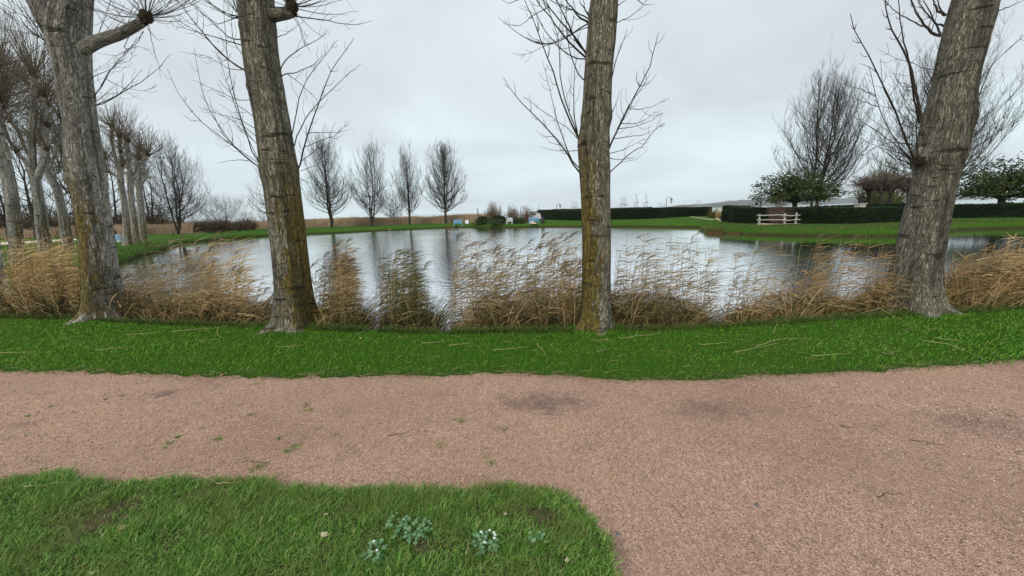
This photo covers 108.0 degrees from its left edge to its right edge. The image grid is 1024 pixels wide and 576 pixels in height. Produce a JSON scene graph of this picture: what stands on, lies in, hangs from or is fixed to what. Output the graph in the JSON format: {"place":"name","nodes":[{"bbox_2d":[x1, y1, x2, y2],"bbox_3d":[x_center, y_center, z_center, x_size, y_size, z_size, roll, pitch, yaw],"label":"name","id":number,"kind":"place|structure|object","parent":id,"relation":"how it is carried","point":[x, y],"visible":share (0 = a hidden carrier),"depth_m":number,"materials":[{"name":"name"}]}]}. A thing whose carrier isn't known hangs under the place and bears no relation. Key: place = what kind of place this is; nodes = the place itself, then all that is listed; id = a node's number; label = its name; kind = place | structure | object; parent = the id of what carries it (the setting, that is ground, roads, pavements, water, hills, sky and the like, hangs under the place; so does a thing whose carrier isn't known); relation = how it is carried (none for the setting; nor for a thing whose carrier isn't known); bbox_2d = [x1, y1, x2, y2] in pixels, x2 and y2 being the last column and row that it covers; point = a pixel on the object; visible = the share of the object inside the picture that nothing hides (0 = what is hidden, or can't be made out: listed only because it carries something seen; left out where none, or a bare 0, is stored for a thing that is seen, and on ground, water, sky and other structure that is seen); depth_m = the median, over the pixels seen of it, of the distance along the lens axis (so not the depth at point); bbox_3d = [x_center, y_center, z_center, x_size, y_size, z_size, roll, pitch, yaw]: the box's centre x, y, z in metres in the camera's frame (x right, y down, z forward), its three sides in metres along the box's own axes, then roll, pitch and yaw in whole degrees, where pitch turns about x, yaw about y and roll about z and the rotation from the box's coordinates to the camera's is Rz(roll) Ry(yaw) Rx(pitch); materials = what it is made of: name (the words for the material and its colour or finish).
{"place":"outdoors","nodes":[
{"label":"outdoors","id":0,"kind":"place"},
{"bbox_2d":[1,239,76,244],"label":"stone path","id":1,"kind":"structure","parent":0,"point":[5,243],"depth_m":46.95,"materials":[{"name":"beige stone"}]},
{"bbox_2d":[236,208,259,221],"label":"bare tree","id":2,"kind":"object","parent":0,"point":[248,217],"visible":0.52,"depth_m":88.27,"materials":[{"name":"plant"}]},
{"bbox_2d":[0,463,624,575],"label":"lawn","id":3,"kind":"structure","parent":0,"point":[102,520],"depth_m":1.99,"materials":[{"name":"plant"}]},
{"bbox_2d":[360,538,387,564],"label":"broadleaf weed","id":4,"kind":"object","parent":3,"relation":"on","point":[375,543],"visible":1,"depth_m":1.80,"materials":[{"name":"green plant"}]},
{"bbox_2d":[384,512,408,528],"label":"broadleaf weed","id":5,"kind":"object","parent":3,"relation":"on","point":[387,524],"visible":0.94,"depth_m":1.97,"materials":[{"name":"green plant"}]},
{"bbox_2d":[392,516,432,544],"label":"broadleaf weed","id":6,"kind":"object","parent":3,"relation":"on","point":[417,533],"visible":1,"depth_m":1.93,"materials":[{"name":"green plant"}]},
{"bbox_2d":[471,530,499,555],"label":"broadleaf weed","id":7,"kind":"object","parent":3,"relation":"on","point":[492,543],"visible":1,"depth_m":1.83,"materials":[{"name":"green plant"}]},
{"bbox_2d":[527,530,545,542],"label":"broadleaf weed","id":8,"kind":"object","parent":3,"relation":"on","point":[532,539],"visible":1,"depth_m":1.85,"materials":[{"name":"green plant"}]},
{"bbox_2d":[0,360,1023,575],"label":"gravel path","id":9,"kind":"structure","parent":0,"point":[452,459],"depth_m":2.67,"materials":[{"name":"gravel"}]},
{"bbox_2d":[4,382,508,472],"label":"path weeds","id":10,"kind":"object","parent":9,"relation":"on","point":[261,466],"visible":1,"depth_m":2.86,"materials":[{"name":"green plant"}]},
{"bbox_2d":[0,202,1023,384],"bbox_3d":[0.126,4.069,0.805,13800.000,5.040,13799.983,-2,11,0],"label":"ground","id":11,"kind":"structure","parent":0,"point":[690,221],"depth_m":4.73,"materials":[{"name":"green plant"}]},
{"bbox_2d":[0,243,10,299],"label":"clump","id":12,"kind":"object","parent":11,"relation":"on","point":[2,266],"visible":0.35,"depth_m":8.12,"materials":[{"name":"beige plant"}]},
{"bbox_2d":[0,163,53,239],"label":"bare tree","id":13,"kind":"object","parent":11,"relation":"on","point":[3,218],"visible":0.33,"depth_m":58.91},
{"bbox_2d":[0,117,70,237],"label":"bare tree","id":14,"kind":"object","parent":11,"relation":"on","point":[23,178],"visible":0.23,"depth_m":64.13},
{"bbox_2d":[17,124,73,218],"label":"bare tree","id":15,"kind":"object","parent":11,"relation":"on","point":[70,213],"visible":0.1,"depth_m":67.65,"materials":[{"name":"brown plant"}]},
{"bbox_2d":[0,2,104,264],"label":"pollard tree","id":16,"kind":"object","parent":11,"relation":"on","point":[14,224],"visible":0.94,"depth_m":16.98,"materials":[{"name":"brown plant"}]},
{"bbox_2d":[0,0,127,253],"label":"pollard tree","id":17,"kind":"object","parent":11,"relation":"on","point":[35,171],"visible":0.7,"depth_m":22.59,"materials":[{"name":"brown plant"}]},
{"bbox_2d":[3,19,136,250],"bbox_3d":[-30.932,-9.819,25.519,9.628,14.593,7.435,6,14,35],"label":"pollard tree","id":18,"kind":"object","parent":11,"relation":"on","point":[63,217],"visible":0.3,"depth_m":25.87,"materials":[{"name":"brown plant"}]},
{"bbox_2d":[36,118,111,206],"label":"bare tree","id":19,"kind":"object","parent":11,"relation":"on","point":[62,186],"visible":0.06,"depth_m":55.68,"materials":[{"name":"brown plant"}]},
{"bbox_2d":[54,316,126,325],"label":"base grass","id":20,"kind":"structure","parent":11,"relation":"on","point":[64,322],"depth_m":6.52,"materials":[{"name":"green plant"}]},
{"bbox_2d":[0,0,202,324],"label":"poplar tree","id":21,"kind":"object","parent":11,"relation":"on","point":[72,41],"visible":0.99,"depth_m":6.16,"materials":[{"name":"brown plant"}]},
{"bbox_2d":[65,148,151,225],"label":"bare tree","id":22,"kind":"object","parent":11,"relation":"on","point":[114,203],"visible":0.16,"depth_m":70.14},
{"bbox_2d":[115,234,122,242],"bbox_3d":[-37.475,-4.681,35.535,0.360,0.870,0.360,-2,11,0],"label":"pale bin","id":23,"kind":"object","parent":11,"relation":"on","point":[119,238],"visible":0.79,"depth_m":35.40,"materials":[{"name":"white paint"}]},
{"bbox_2d":[97,91,148,245],"bbox_3d":[-32.645,-9.912,30.794,6.821,12.874,4.696,4,13,26],"label":"pollard tree","id":24,"kind":"object","parent":11,"relation":"on","point":[119,165],"visible":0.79,"depth_m":30.61,"materials":[{"name":"grey plant"}]},
{"bbox_2d":[0,205,260,231],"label":"scrub woodland","id":25,"kind":"object","parent":11,"relation":"on","point":[162,220],"visible":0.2,"depth_m":75.86,"materials":[{"name":"brown plant"}]},
{"bbox_2d":[105,115,166,241],"bbox_3d":[-36.404,-10.383,35.808,7.360,12.089,4.777,5,13,32],"label":"pollard tree","id":26,"kind":"object","parent":11,"relation":"on","point":[139,181],"visible":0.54,"depth_m":35.59,"materials":[{"name":"grey plant"}]},
{"bbox_2d":[99,103,186,243],"bbox_3d":[-33.320,-10.181,33.990,4.782,12.150,5.280,-2,11,0],"label":"pollard tree","id":27,"kind":"object","parent":11,"relation":"on","point":[130,175],"visible":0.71,"depth_m":33.64,"materials":[{"name":"grey plant"}]},
{"bbox_2d":[125,161,174,224],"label":"bare tree","id":28,"kind":"object","parent":11,"relation":"on","point":[148,211],"visible":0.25,"depth_m":77.94,"materials":[{"name":"plant"}]},
{"bbox_2d":[126,125,211,233],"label":"bare tree","id":29,"kind":"object","parent":11,"relation":"on","point":[176,202],"visible":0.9,"depth_m":59.82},
{"bbox_2d":[168,197,210,222],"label":"bare tree","id":30,"kind":"object","parent":11,"relation":"on","point":[196,219],"visible":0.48,"depth_m":85.79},
{"bbox_2d":[194,219,233,232],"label":"brown bush","id":31,"kind":"object","parent":11,"relation":"on","point":[211,230],"visible":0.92,"depth_m":64.43,"materials":[{"name":"brown plant"}]},
{"bbox_2d":[186,188,248,228],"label":"bare tree","id":32,"kind":"object","parent":11,"relation":"on","point":[216,207],"visible":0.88,"depth_m":82.84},
{"bbox_2d":[0,213,488,238],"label":"reed marsh","id":33,"kind":"structure","parent":11,"relation":"on","point":[187,227],"depth_m":82.63,"materials":[{"name":"plant"}]},
{"bbox_2d":[244,155,265,213],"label":"bare poplar","id":34,"kind":"object","parent":11,"relation":"on","point":[256,193],"visible":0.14,"depth_m":75.86,"materials":[{"name":"plant"}]},
{"bbox_2d":[151,0,369,334],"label":"poplar tree","id":35,"kind":"object","parent":11,"relation":"on","point":[279,174],"visible":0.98,"depth_m":5.36,"materials":[{"name":"brown plant"}]},
{"bbox_2d":[247,317,334,335],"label":"base grass","id":36,"kind":"structure","parent":11,"relation":"on","point":[259,334],"depth_m":5.61,"materials":[{"name":"green plant"}]},
{"bbox_2d":[300,119,359,227],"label":"bare poplar","id":37,"kind":"object","parent":11,"relation":"on","point":[326,193],"visible":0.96,"depth_m":72.23,"materials":[{"name":"brown plant"}]},
{"bbox_2d":[345,130,391,225],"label":"bare poplar","id":38,"kind":"object","parent":11,"relation":"on","point":[373,201],"visible":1,"depth_m":74.98,"materials":[{"name":"brown plant"}]},
{"bbox_2d":[376,187,405,217],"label":"bare tree","id":39,"kind":"object","parent":11,"relation":"on","point":[393,209],"visible":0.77,"depth_m":97.27,"materials":[{"name":"plant"}]},
{"bbox_2d":[390,143,425,224],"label":"bare poplar","id":40,"kind":"object","parent":11,"relation":"on","point":[408,199],"visible":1,"depth_m":76.78,"materials":[{"name":"brown plant"}]},
{"bbox_2d":[415,136,468,222],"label":"bare poplar","id":41,"kind":"object","parent":11,"relation":"on","point":[445,170],"visible":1,"depth_m":78.52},
{"bbox_2d":[472,215,490,225],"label":"green shrub","id":42,"kind":"object","parent":11,"relation":"on","point":[481,220],"visible":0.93,"depth_m":61.45,"materials":[{"name":"green plant"}]},
{"bbox_2d":[483,201,502,219],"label":"twiggy bush","id":43,"kind":"object","parent":11,"relation":"on","point":[493,212],"visible":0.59,"depth_m":64.42,"materials":[{"name":"brown plant"}]},
{"bbox_2d":[487,219,505,225],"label":"green shrub","id":44,"kind":"object","parent":11,"relation":"on","point":[494,222],"visible":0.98,"depth_m":59.59,"materials":[{"name":"green plant"}]},
{"bbox_2d":[489,214,509,223],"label":"green shrub","id":45,"kind":"object","parent":11,"relation":"on","point":[497,217],"visible":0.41,"depth_m":62.44,"materials":[{"name":"green plant"}]},
{"bbox_2d":[506,218,512,223],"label":"park bench","id":46,"kind":"object","parent":11,"relation":"on","point":[509,220],"visible":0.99,"depth_m":59.23,"materials":[{"name":"white paint"}]},
{"bbox_2d":[0,354,1022,384],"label":"worn turf edge","id":47,"kind":"object","parent":11,"relation":"on","point":[653,378],"visible":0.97,"depth_m":3.89,"materials":[{"name":"green plant"}]},
{"bbox_2d":[0,243,1023,331],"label":"dry reed thicket","id":48,"kind":"object","parent":11,"relation":"on","point":[621,315],"visible":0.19,"depth_m":5.83,"materials":[{"name":"beige plant"}]},
{"bbox_2d":[0,301,1023,333],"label":"bank grass","id":49,"kind":"structure","parent":11,"relation":"on","point":[536,329],"depth_m":5.43,"materials":[{"name":"green plant"}]},
{"bbox_2d":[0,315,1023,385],"bbox_3d":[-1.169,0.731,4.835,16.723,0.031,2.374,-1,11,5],"label":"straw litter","id":50,"kind":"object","parent":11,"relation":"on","point":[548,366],"visible":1,"depth_m":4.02,"materials":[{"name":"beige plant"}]},
{"bbox_2d":[504,205,521,222],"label":"twiggy bush","id":51,"kind":"object","parent":11,"relation":"on","point":[513,215],"visible":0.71,"depth_m":66.50,"materials":[{"name":"brown plant"}]},
{"bbox_2d":[513,218,525,223],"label":"green shrub","id":52,"kind":"object","parent":11,"relation":"on","point":[518,221],"visible":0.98,"depth_m":60.75,"materials":[{"name":"green plant"}]},
{"bbox_2d":[519,206,535,221],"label":"twiggy bush","id":53,"kind":"object","parent":11,"relation":"on","point":[526,216],"visible":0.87,"depth_m":72.43,"materials":[{"name":"brown plant"}]},
{"bbox_2d":[529,217,538,223],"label":"park bench","id":54,"kind":"object","parent":11,"relation":"on","point":[533,218],"visible":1,"depth_m":56.29,"materials":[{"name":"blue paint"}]},
{"bbox_2d":[499,0,668,335],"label":"poplar tree","id":55,"kind":"object","parent":11,"relation":"on","point":[594,171],"visible":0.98,"depth_m":4.75,"materials":[{"name":"brown plant"}]},
{"bbox_2d":[567,321,622,336],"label":"base grass","id":56,"kind":"structure","parent":11,"relation":"on","point":[593,333],"depth_m":5.09,"materials":[{"name":"green plant"}]},
{"bbox_2d":[537,206,711,220],"bbox_3d":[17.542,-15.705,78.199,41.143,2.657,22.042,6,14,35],"label":"clipped hedge","id":57,"kind":"object","parent":11,"relation":"on","point":[628,213],"visible":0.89,"depth_m":70.37,"materials":[{"name":"green plant"}]},
{"bbox_2d":[703,225,720,232],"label":"reed tussock","id":58,"kind":"object","parent":11,"relation":"on","point":[711,229],"visible":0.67,"depth_m":30.72,"materials":[{"name":"green plant"}]},
{"bbox_2d":[707,204,720,217],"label":"pampas clump","id":59,"kind":"object","parent":11,"relation":"on","point":[711,214],"visible":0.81,"depth_m":60.82,"materials":[{"name":"plant"}]},
{"bbox_2d":[715,208,721,217],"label":"pampas clump","id":60,"kind":"object","parent":11,"relation":"on","point":[717,214],"visible":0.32,"depth_m":59.67,"materials":[{"name":"beige plant"}]},
{"bbox_2d":[757,212,800,224],"bbox_3d":[23.194,-5.992,32.517,3.821,1.114,0.380,-2,11,0],"label":"rail fence","id":61,"kind":"object","parent":11,"relation":"on","point":[759,220],"visible":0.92,"depth_m":32.38,"materials":[{"name":"white wood"}]},
{"bbox_2d":[766,197,793,223],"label":"twiggy bush","id":62,"kind":"object","parent":11,"relation":"on","point":[777,216],"visible":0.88,"depth_m":33.39,"materials":[{"name":"brown plant"}]},
{"bbox_2d":[748,165,859,206],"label":"evergreen tree","id":63,"kind":"object","parent":11,"relation":"on","point":[796,188],"visible":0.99,"depth_m":43.62,"materials":[{"name":"green plant"}]},
{"bbox_2d":[721,205,903,223],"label":"clipped hedge","id":64,"kind":"object","parent":11,"relation":"on","point":[743,214],"visible":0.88,"depth_m":31.37,"materials":[{"name":"green plant"}]},
{"bbox_2d":[771,38,889,205],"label":"bare poplar","id":65,"kind":"object","parent":11,"relation":"on","point":[837,148],"visible":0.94,"depth_m":48.21,"materials":[{"name":"brown plant"}]},
{"bbox_2d":[801,202,905,206],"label":"clipped hedge","id":66,"kind":"object","parent":11,"relation":"on","point":[897,204],"visible":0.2,"depth_m":39.83,"materials":[{"name":"green plant"}]},
{"bbox_2d":[853,192,867,206],"bbox_3d":[34.905,-8.238,37.322,0.800,2.702,0.800,-2,11,0],"label":"statue","id":67,"kind":"object","parent":11,"relation":"on","point":[861,202],"visible":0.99,"depth_m":37.04,"materials":[{"name":"stone"}]},
{"bbox_2d":[701,219,1023,236],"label":"bank grass","id":68,"kind":"structure","parent":11,"relation":"on","point":[879,225],"depth_m":27.09,"materials":[{"name":"green plant"}]},
{"bbox_2d":[844,170,897,203],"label":"umbrella tree","id":69,"kind":"object","parent":11,"relation":"on","point":[871,189],"visible":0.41,"depth_m":42.82,"materials":[{"name":"brown plant"}]},
{"bbox_2d":[847,154,907,203],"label":"willow bush","id":70,"kind":"object","parent":11,"relation":"on","point":[875,198],"visible":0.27,"depth_m":51.92,"materials":[{"name":"plant"}]},
{"bbox_2d":[856,170,911,203],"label":"umbrella tree","id":71,"kind":"object","parent":11,"relation":"on","point":[875,183],"visible":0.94,"depth_m":40.44,"materials":[{"name":"brown plant"}]},
{"bbox_2d":[870,168,911,202],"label":"umbrella tree","id":72,"kind":"object","parent":11,"relation":"on","point":[895,188],"visible":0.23,"depth_m":43.41,"materials":[{"name":"brown plant"}]},
{"bbox_2d":[894,175,910,198],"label":"umbrella tree","id":73,"kind":"object","parent":11,"relation":"on","point":[903,188],"visible":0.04,"depth_m":44.93,"materials":[{"name":"brown plant"}]},
{"bbox_2d":[860,303,973,319],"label":"base grass","id":74,"kind":"structure","parent":11,"relation":"on","point":[951,316],"depth_m":5.38,"materials":[{"name":"green plant"}]},
{"bbox_2d":[838,0,1023,318],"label":"poplar tree","id":75,"kind":"object","parent":11,"relation":"on","point":[947,120],"visible":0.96,"depth_m":5.21,"materials":[{"name":"brown plant"}]},
{"bbox_2d":[865,7,1023,181],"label":"bare tree","id":76,"kind":"object","parent":11,"relation":"on","point":[979,128],"visible":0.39,"depth_m":46.60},
{"bbox_2d":[952,202,1023,217],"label":"clipped hedge","id":77,"kind":"object","parent":11,"relation":"on","point":[992,210],"visible":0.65,"depth_m":33.19,"materials":[{"name":"green plant"}]},
{"bbox_2d":[957,151,1023,202],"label":"evergreen tree","id":78,"kind":"object","parent":11,"relation":"on","point":[1001,184],"visible":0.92,"depth_m":34.74,"materials":[{"name":"green plant"}]},
{"bbox_2d":[0,0,1023,222],"label":"sky","id":79,"kind":"structure","parent":0,"point":[432,70],"materials":[{"name":"white"}]},
{"bbox_2d":[119,227,1023,329],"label":"pond water","id":80,"kind":"structure","parent":0,"point":[434,243],"depth_m":18.55,"materials":[{"name":"white liquid"}]},
{"bbox_2d":[0,231,79,313],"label":"reed clump","id":81,"kind":"object","parent":80,"relation":"in","point":[45,253],"visible":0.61,"depth_m":7.14,"materials":[{"name":"plant"}]},
{"bbox_2d":[120,262,173,320],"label":"reed clump","id":82,"kind":"object","parent":80,"relation":"in","point":[141,286],"visible":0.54,"depth_m":6.84,"materials":[{"name":"plant"}]},
{"bbox_2d":[137,227,235,317],"bbox_3d":[-5.905,-0.078,6.967,3.046,2.082,1.382,6,14,35],"label":"reed clump","id":83,"kind":"object","parent":80,"relation":"in","point":[185,288],"visible":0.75,"depth_m":6.85,"materials":[{"name":"plant"}]},
{"bbox_2d":[190,232,267,318],"bbox_3d":[-5.392,-0.016,6.822,2.421,1.988,1.434,-2,11,0],"label":"reed clump","id":84,"kind":"object","parent":80,"relation":"in","point":[232,274],"visible":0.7,"depth_m":6.63,"materials":[{"name":"plant"}]},
{"bbox_2d":[229,273,272,325],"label":"reed clump","id":85,"kind":"object","parent":80,"relation":"in","point":[265,290],"visible":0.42,"depth_m":6.53,"materials":[{"name":"plant"}]},
{"bbox_2d":[310,251,341,322],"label":"reed clump","id":86,"kind":"object","parent":80,"relation":"in","point":[323,294],"visible":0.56,"depth_m":6.28,"materials":[{"name":"plant"}]},
{"bbox_2d":[318,238,371,326],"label":"reed clump","id":87,"kind":"object","parent":80,"relation":"in","point":[343,266],"visible":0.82,"depth_m":6.03,"materials":[{"name":"plant"}]},
{"bbox_2d":[371,248,440,326],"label":"reed clump","id":88,"kind":"object","parent":80,"relation":"in","point":[410,283],"visible":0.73,"depth_m":6.03,"materials":[{"name":"plant"}]},
{"bbox_2d":[443,232,517,327],"bbox_3d":[-0.550,0.019,6.100,1.427,1.906,1.501,-2,11,0],"label":"reed clump","id":89,"kind":"object","parent":80,"relation":"in","point":[474,273],"visible":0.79,"depth_m":5.89,"materials":[{"name":"plant"}]},
{"bbox_2d":[484,238,552,324],"bbox_3d":[0.236,0.081,6.096,1.280,1.739,1.542,-2,11,0],"label":"reed clump","id":90,"kind":"object","parent":80,"relation":"in","point":[528,287],"visible":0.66,"depth_m":5.90,"materials":[{"name":"plant"}]},
{"bbox_2d":[525,229,581,326],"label":"reed clump","id":91,"kind":"object","parent":80,"relation":"in","point":[565,273],"visible":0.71,"depth_m":5.78,"materials":[{"name":"plant"}]},
{"bbox_2d":[611,228,676,324],"bbox_3d":[2.151,-0.017,5.994,1.308,1.854,1.278,-2,11,0],"label":"reed clump","id":92,"kind":"object","parent":80,"relation":"in","point":[625,281],"visible":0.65,"depth_m":5.80,"materials":[{"name":"plant"}]},
{"bbox_2d":[647,227,735,323],"bbox_3d":[2.874,-0.056,6.017,1.321,1.878,1.854,6,14,34],"label":"reed clump","id":93,"kind":"object","parent":80,"relation":"in","point":[701,289],"visible":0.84,"depth_m":5.64,"materials":[{"name":"plant"}]},
{"bbox_2d":[706,228,723,233],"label":"reed tussock","id":94,"kind":"object","parent":80,"relation":"on","point":[716,232],"visible":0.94,"depth_m":30.19,"materials":[{"name":"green plant"}]},
{"bbox_2d":[726,231,738,234],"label":"reed tussock","id":95,"kind":"object","parent":80,"relation":"on","point":[734,233],"visible":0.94,"depth_m":28.74,"materials":[{"name":"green plant"}]},
{"bbox_2d":[720,246,810,320],"bbox_3d":[4.202,0.071,5.928,1.858,1.584,1.198,-2,11,0],"label":"reed clump","id":96,"kind":"object","parent":80,"relation":"in","point":[759,290],"visible":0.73,"depth_m":5.82,"materials":[{"name":"plant"}]},
{"bbox_2d":[785,233,906,314],"bbox_3d":[5.509,-0.047,6.016,2.585,1.702,1.237,-2,11,0],"label":"reed clump","id":97,"kind":"object","parent":80,"relation":"in","point":[815,277],"visible":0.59,"depth_m":5.92,"materials":[{"name":"plant"}]},
{"bbox_2d":[945,243,1018,308],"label":"reed clump","id":98,"kind":"object","parent":80,"relation":"in","point":[964,269],"visible":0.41,"depth_m":5.83,"materials":[{"name":"plant"}]},
{"bbox_2d":[978,231,1023,304],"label":"reed clump","id":99,"kind":"object","parent":80,"relation":"in","point":[1006,252],"visible":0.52,"depth_m":5.86,"materials":[{"name":"plant"}]},
{"bbox_2d":[426,198,1023,217],"bbox_3d":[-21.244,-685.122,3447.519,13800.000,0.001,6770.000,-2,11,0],"label":"sea","id":100,"kind":"structure","parent":0,"point":[985,201],"depth_m":756.27,"materials":[{"name":"white liquid"}]},
{"bbox_2d":[757,223,800,224],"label":"bank path","id":101,"kind":"structure","parent":0,"point":[772,223],"depth_m":33.31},
{"bbox_2d":[669,194,1016,207],"bbox_3d":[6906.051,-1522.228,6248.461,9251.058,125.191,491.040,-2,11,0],"label":"hills","id":102,"kind":"structure","parent":0,"point":[833,201],"depth_m":6044.99,"materials":[{"name":"grey"}]},
{"label":"far path","id":103,"kind":"structure","parent":0,"visible":0},
{"bbox_2d":[530,213,540,218],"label":"parked van","id":104,"kind":"object","parent":103,"relation":"on","point":[538,215],"visible":0.31,"depth_m":81.66,"materials":[{"name":"white paint"}]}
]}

